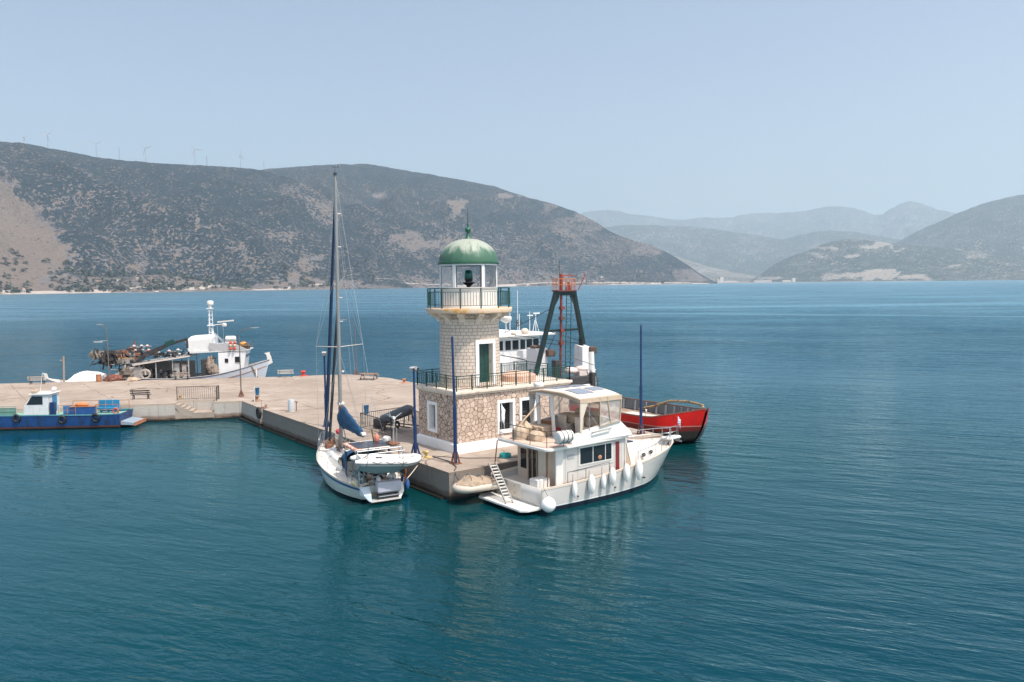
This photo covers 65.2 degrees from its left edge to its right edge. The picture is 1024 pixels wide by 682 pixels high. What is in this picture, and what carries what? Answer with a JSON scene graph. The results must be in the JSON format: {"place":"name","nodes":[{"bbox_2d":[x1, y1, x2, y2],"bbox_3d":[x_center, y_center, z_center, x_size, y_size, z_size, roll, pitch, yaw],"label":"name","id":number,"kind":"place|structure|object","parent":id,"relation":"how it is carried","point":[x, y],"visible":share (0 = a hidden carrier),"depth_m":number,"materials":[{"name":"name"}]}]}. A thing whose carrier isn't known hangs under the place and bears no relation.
{"place":"outdoors","nodes":[
{"label":"outdoors","id":0,"kind":"place"},
{"bbox_2d":[0,141,412,294],"bbox_3d":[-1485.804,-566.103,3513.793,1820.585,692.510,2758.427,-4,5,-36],"label":"hill","id":1,"kind":"structure","parent":0,"point":[219,224],"depth_m":3080.44,"materials":[{"name":"green plant"}]},
{"bbox_2d":[0,247,670,291],"bbox_3d":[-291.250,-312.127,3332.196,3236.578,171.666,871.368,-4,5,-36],"label":"shore trees","id":2,"kind":"object","parent":1,"relation":"on","point":[113,273],"visible":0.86,"depth_m":2413.59,"materials":[{"name":"green plant"}]},
{"bbox_2d":[0,374,662,500],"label":"pier","id":3,"kind":"structure","parent":0,"point":[435,477],"depth_m":78.67,"materials":[{"name":"concrete"}]},
{"bbox_2d":[27,376,44,383],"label":"bench","id":4,"kind":"object","parent":3,"relation":"on","point":[29,378],"visible":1,"depth_m":95.11,"materials":[{"name":"wood"}]},
{"bbox_2d":[96,374,101,381],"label":"barrel","id":5,"kind":"object","parent":3,"relation":"on","point":[98,378],"visible":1,"depth_m":96.86,"materials":[{"name":"metal"}]},
{"bbox_2d":[94,324,111,381],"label":"street lamp","id":6,"kind":"object","parent":3,"relation":"on","point":[108,379],"visible":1,"depth_m":96.90,"materials":[{"name":"metal"}]},
{"bbox_2d":[102,374,123,381],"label":"net pile","id":7,"kind":"object","parent":3,"relation":"on","point":[116,377],"visible":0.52,"depth_m":97.82,"materials":[{"name":"pink fabric"}]},
{"bbox_2d":[126,377,140,381],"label":"net pile","id":8,"kind":"object","parent":3,"relation":"on","point":[130,379],"visible":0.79,"depth_m":96.91,"materials":[{"name":"beige fabric"}]},
{"bbox_2d":[130,390,150,399],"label":"bench","id":9,"kind":"object","parent":3,"relation":"on","point":[137,392],"visible":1,"depth_m":81.22,"materials":[{"name":"wood"}]},
{"bbox_2d":[173,372,189,379],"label":"bench","id":10,"kind":"object","parent":3,"relation":"on","point":[187,375],"visible":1,"depth_m":97.94,"materials":[{"name":"wood"}]},
{"bbox_2d":[176,385,219,400],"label":"railing","id":11,"kind":"object","parent":3,"relation":"on","point":[217,389],"visible":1,"depth_m":80.36,"materials":[{"name":"metal"}]},
{"bbox_2d":[238,327,258,396],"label":"street lamp","id":12,"kind":"object","parent":3,"relation":"on","point":[241,393],"visible":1,"depth_m":82.25,"materials":[{"name":"metal"}]},
{"bbox_2d":[254,386,258,401],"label":"litter bin","id":13,"kind":"object","parent":3,"relation":"on","point":[256,390],"visible":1,"depth_m":78.47,"materials":[{"name":"white paint"}]},
{"bbox_2d":[256,400,267,418],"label":"quay fender","id":14,"kind":"object","parent":3,"relation":"hanging from","point":[258,413],"visible":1,"depth_m":74.17,"materials":[{"name":"black rubber"}]},
{"bbox_2d":[277,370,293,377],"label":"bench","id":15,"kind":"object","parent":3,"relation":"on","point":[287,372],"visible":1,"depth_m":99.46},
{"bbox_2d":[285,399,298,412],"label":"service pedestal","id":16,"kind":"object","parent":3,"relation":"on","point":[291,405],"visible":1,"depth_m":71.85,"materials":[{"name":"metal"}]},
{"bbox_2d":[322,351,328,426],"bbox_3d":[-14.981,3.862,64.173,0.600,6.061,0.781,-1,4,-7],"label":"floodlight pole","id":17,"kind":"object","parent":3,"relation":"on","point":[324,353],"visible":0.76,"depth_m":64.12,"materials":[{"name":"brown metal"}]},
{"bbox_2d":[340,319,358,374],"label":"street lamp","id":18,"kind":"object","parent":3,"relation":"on","point":[356,372],"visible":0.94,"depth_m":101.42,"materials":[{"name":"metal"}]},
{"bbox_2d":[362,403,368,423],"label":"litter bin","id":19,"kind":"object","parent":3,"relation":"on","point":[366,408],"visible":0.91,"depth_m":65.24,"materials":[{"name":"grey paint"}]},
{"bbox_2d":[358,373,378,379],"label":"picnic table","id":20,"kind":"object","parent":3,"relation":"on","point":[369,376],"visible":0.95,"depth_m":95.96,"materials":[{"name":"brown wood"}]},
{"bbox_2d":[360,407,418,437],"bbox_3d":[-8.795,6.274,62.764,4.715,1.310,5.665,-4,5,-36],"label":"railing","id":21,"kind":"object","parent":3,"relation":"on","point":[381,419],"visible":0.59,"depth_m":62.05,"materials":[{"name":"metal"}]},
{"bbox_2d":[373,405,418,430],"bbox_3d":[-9.146,5.896,62.323,4.350,2.147,1.680,3,5,38],"label":"dinghy on trailer","id":22,"kind":"object","parent":3,"relation":"on","point":[405,410],"visible":0.81,"depth_m":61.72,"materials":[{"name":"grey rubber"}]},
{"bbox_2d":[409,366,420,454],"bbox_3d":[-6.470,4.630,53.154,0.600,5.911,0.663,2,5,33],"label":"floodlight pole","id":23,"kind":"object","parent":3,"relation":"on","point":[415,447],"visible":0.93,"depth_m":53.11,"materials":[{"name":"metal"}]},
{"bbox_2d":[421,450,432,458],"bbox_3d":[-5.651,7.410,52.442,0.680,0.450,0.680,-4,5,-36],"label":"bollard","id":24,"kind":"object","parent":3,"relation":"on","point":[426,452],"visible":0.98,"depth_m":52.31,"materials":[{"name":"yellow metal"}]},
{"bbox_2d":[432,456,458,480],"bbox_3d":[-3.961,8.090,50.261,0.596,0.805,5.223,-2,4,-22],"label":"mooring line","id":25,"kind":"object","parent":3,"relation":"on","point":[451,463],"visible":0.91,"depth_m":50.41,"materials":[{"name":"fabric"}]},
{"bbox_2d":[449,336,461,464],"bbox_3d":[-3.612,3.733,50.245,0.600,8.052,0.600,-4,5,-36],"label":"floodlight pole","id":26,"kind":"object","parent":3,"relation":"on","point":[455,455],"visible":1,"depth_m":50.24,"materials":[{"name":"brown metal"}]},
{"bbox_2d":[415,208,571,453],"bbox_3d":[-1.350,-1.129,57.793,10.250,16.620,6.100,-4,5,-36],"label":"lighthouse","id":27,"kind":"object","parent":3,"relation":"on","point":[469,314],"visible":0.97,"depth_m":54.89,"materials":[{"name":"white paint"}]},
{"bbox_2d":[427,400,437,432],"bbox_3d":[-5.405,5.264,55.968,0.490,2.120,1.290,-4,5,-36],"label":"window","id":28,"kind":"structure","parent":27,"relation":"in","point":[431,406],"depth_m":56.25,"materials":[{"name":"white paint"}]},
{"bbox_2d":[497,399,515,433],"bbox_3d":[-0.510,5.228,55.843,1.540,2.340,0.490,-4,5,-36],"label":"window","id":29,"kind":"structure","parent":27,"relation":"in","point":[509,404],"depth_m":56.01,"materials":[{"name":"white paint"}]},
{"bbox_2d":[519,397,536,422],"bbox_3d":[1.031,5.128,56.984,1.540,2.340,0.490,-4,5,-36],"label":"window","id":30,"kind":"structure","parent":27,"relation":"in","point":[524,406],"depth_m":57.12,"materials":[{"name":"white paint"}]},
{"bbox_2d":[499,452,510,457],"bbox_3d":[-0.442,7.447,52.144,0.810,0.232,0.802,-4,5,-36],"label":"hose coil","id":31,"kind":"object","parent":3,"relation":"on","point":[505,455],"visible":1,"depth_m":51.90,"materials":[{"name":"teal plastic"}]},
{"bbox_2d":[636,325,644,434],"bbox_3d":[9.554,2.887,59.281,0.600,8.150,0.600,-4,5,-36],"label":"floodlight pole","id":32,"kind":"object","parent":3,"relation":"on","point":[640,428],"visible":0.97,"depth_m":59.29,"materials":[{"name":"brown metal"}]},
{"bbox_2d":[0,274,708,294],"bbox_3d":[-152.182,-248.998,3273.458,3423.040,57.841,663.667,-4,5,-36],"label":"beach","id":33,"kind":"structure","parent":0,"point":[153,289],"depth_m":2482.78,"materials":[{"name":"beige sand"}]},
{"bbox_2d":[239,164,716,287],"bbox_3d":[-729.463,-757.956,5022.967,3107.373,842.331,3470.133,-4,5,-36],"label":"hill","id":34,"kind":"structure","parent":0,"point":[416,222],"depth_m":4541.79,"materials":[{"name":"plant"}]},
{"bbox_2d":[0,280,1023,681],"bbox_3d":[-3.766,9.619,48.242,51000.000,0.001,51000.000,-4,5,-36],"label":"sea","id":35,"kind":"structure","parent":0,"point":[834,492],"depth_m":43.86,"materials":[{"name":"liquid"}]},
{"bbox_2d":[0,373,145,430],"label":"blue workboat","id":36,"kind":"object","parent":35,"relation":"on","point":[41,410],"visible":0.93,"depth_m":74.14,"materials":[{"name":"paint"}]},
{"bbox_2d":[43,356,107,381],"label":"caique","id":37,"kind":"object","parent":35,"relation":"on","point":[84,376],"visible":0.21,"depth_m":98.17,"materials":[{"name":"paint"}]},
{"bbox_2d":[88,301,272,380],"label":"fishing boat","id":38,"kind":"object","parent":35,"relation":"on","point":[164,369],"visible":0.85,"depth_m":100.42,"materials":[{"name":"paint"}]},
{"bbox_2d":[316,167,409,502],"bbox_3d":[-10.618,-0.745,52.379,4.242,21.863,12.904,-3,5,-30],"label":"sailing yacht","id":39,"kind":"object","parent":35,"relation":"on","point":[337,465],"visible":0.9,"depth_m":51.99,"materials":[{"name":"white plastic"}]},
{"bbox_2d":[349,446,421,473],"bbox_3d":[-7.429,7.137,47.813,4.228,1.608,1.889,4,2,-24],"label":"inflatable dinghy","id":40,"kind":"object","parent":39,"relation":"hanging from","point":[381,463],"visible":1,"depth_m":47.33,"materials":[{"name":"grey rubber"}]},
{"bbox_2d":[452,473,499,493],"bbox_3d":[-2.175,8.557,47.869,2.963,1.377,1.703,-3,5,-29],"label":"covered dinghy","id":41,"kind":"object","parent":35,"relation":"on","point":[467,483],"visible":0.93,"depth_m":47.26,"materials":[{"name":"fabric"}]},
{"bbox_2d":[479,382,681,513],"bbox_3d":[5.439,6.410,50.878,15.738,7.882,5.405,-4,5,-37],"label":"motor yacht","id":42,"kind":"object","parent":35,"relation":"on","point":[597,445],"visible":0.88,"depth_m":48.02,"materials":[{"name":"white plastic"}]},
{"bbox_2d":[488,462,513,503],"bbox_3d":[-0.673,8.350,47.207,0.500,1.931,2.622,-2,4,-24],"label":"gangway","id":43,"kind":"object","parent":42,"relation":"on","point":[496,478],"visible":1,"depth_m":47.15,"materials":[{"name":"metal"}]},
{"bbox_2d":[501,403,504,440],"bbox_3d":[-0.499,4.857,48.416,0.151,2.300,0.397,1,5,27],"label":"flag","id":44,"kind":"object","parent":42,"relation":"attached to","point":[502,414],"visible":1,"depth_m":48.34,"materials":[{"name":"white fabric"}]},
{"bbox_2d":[507,480,520,498],"bbox_3d":[0.124,8.725,47.088,0.035,0.860,1.300,-4,5,-37],"label":"transom door","id":45,"kind":"structure","parent":42,"relation":"in","point":[510,485],"depth_m":47.03,"materials":[{"name":"white plastic"}]},
{"bbox_2d":[541,486,555,511],"bbox_3d":[2.026,8.735,44.814,0.837,1.723,0.875,-4,5,-36],"label":"fender","id":46,"kind":"object","parent":42,"relation":"hanging from","point":[548,503],"visible":1,"depth_m":44.54,"materials":[{"name":"white plastic"}]},
{"bbox_2d":[554,430,573,444],"bbox_3d":[2.948,5.464,45.518,1.040,0.767,0.752,-4,5,-37],"label":"life raft canister","id":47,"kind":"object","parent":42,"relation":"attached to","point":[563,437],"visible":1,"depth_m":45.24,"materials":[{"name":"white plastic"}]},
{"bbox_2d":[572,479,576,497],"bbox_3d":[3.596,8.389,46.069,0.333,1.348,0.307,1,4,24],"label":"fender","id":48,"kind":"object","parent":42,"relation":"hanging from","point":[574,488],"visible":1,"depth_m":45.96,"materials":[{"name":"white plastic"}]},
{"bbox_2d":[588,474,594,493],"bbox_3d":[4.658,8.294,46.741,0.435,1.378,0.440,0,4,15],"label":"fender","id":49,"kind":"object","parent":42,"relation":"hanging from","point":[591,483],"visible":1,"depth_m":46.59,"materials":[{"name":"white plastic"}]},
{"bbox_2d":[601,472,605,489],"bbox_3d":[5.422,8.160,47.404,0.333,1.323,0.307,1,4,24],"label":"fender","id":50,"kind":"object","parent":42,"relation":"hanging from","point":[603,480],"visible":1,"depth_m":47.30,"materials":[{"name":"white plastic"}]},
{"bbox_2d":[609,467,615,485],"bbox_3d":[6.011,8.036,47.752,0.418,1.217,0.421,1,4,16],"label":"fender","id":51,"kind":"object","parent":42,"relation":"hanging from","point":[612,476],"visible":1,"depth_m":47.61,"materials":[{"name":"white plastic"}]},
{"bbox_2d":[623,463,629,481],"bbox_3d":[6.952,7.932,48.490,0.418,1.288,0.421,1,4,16],"label":"fender","id":52,"kind":"object","parent":42,"relation":"hanging from","point":[626,472],"visible":1,"depth_m":48.35,"materials":[{"name":"white plastic"}]},
{"bbox_2d":[635,460,642,479],"bbox_3d":[7.806,7.861,49.181,0.469,1.412,0.477,0,4,13],"label":"fender","id":53,"kind":"object","parent":42,"relation":"hanging from","point":[638,469],"visible":1,"depth_m":49.03,"materials":[{"name":"white plastic"}]},
{"bbox_2d":[499,266,709,443],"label":"work vessel","id":54,"kind":"object","parent":35,"relation":"on","point":[519,345],"visible":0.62,"depth_m":76.86,"materials":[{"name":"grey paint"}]},
{"bbox_2d":[0,0,1023,219],"label":"sky","id":55,"kind":"structure","parent":0,"point":[669,109],"materials":[{"name":"blue"}]},
{"bbox_2d":[675,270,703,281],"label":"hill","id":56,"kind":"structure","parent":0,"point":[689,275],"depth_m":4565.97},
{"bbox_2d":[672,255,756,281],"bbox_3d":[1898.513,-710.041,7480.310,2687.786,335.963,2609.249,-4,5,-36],"label":"hill","id":57,"kind":"structure","parent":0,"point":[712,273],"depth_m":7391.86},
{"bbox_2d":[605,225,900,275],"bbox_3d":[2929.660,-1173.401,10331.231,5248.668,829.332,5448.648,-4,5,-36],"label":"hill","id":58,"kind":"structure","parent":0,"point":[748,254],"depth_m":10300.18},
{"bbox_2d":[581,201,956,239],"bbox_3d":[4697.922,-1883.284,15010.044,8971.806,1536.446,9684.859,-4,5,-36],"label":"hill","id":59,"kind":"structure","parent":0,"point":[901,221],"depth_m":15134.26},
{"bbox_2d":[738,281,878,282],"bbox_3d":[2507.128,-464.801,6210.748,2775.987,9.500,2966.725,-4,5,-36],"label":"valley flats","id":60,"kind":"structure","parent":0,"point":[783,282],"depth_m":5442.10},
{"bbox_2d":[720,281,737,282],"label":"shed","id":61,"kind":"structure","parent":60,"relation":"on","point":[728,281],"depth_m":5674.66,"materials":[{"name":"white"}]},
{"bbox_2d":[749,239,1023,281],"bbox_3d":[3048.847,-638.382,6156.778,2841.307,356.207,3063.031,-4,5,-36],"label":"hill","id":62,"kind":"structure","parent":0,"point":[851,260],"depth_m":5858.04,"materials":[{"name":"plant"}]},
{"bbox_2d":[895,194,1023,253],"bbox_3d":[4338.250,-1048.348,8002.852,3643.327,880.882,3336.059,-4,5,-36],"label":"hill","id":63,"kind":"structure","parent":0,"point":[995,226],"depth_m":7833.00,"materials":[{"name":"plant"}]}
]}

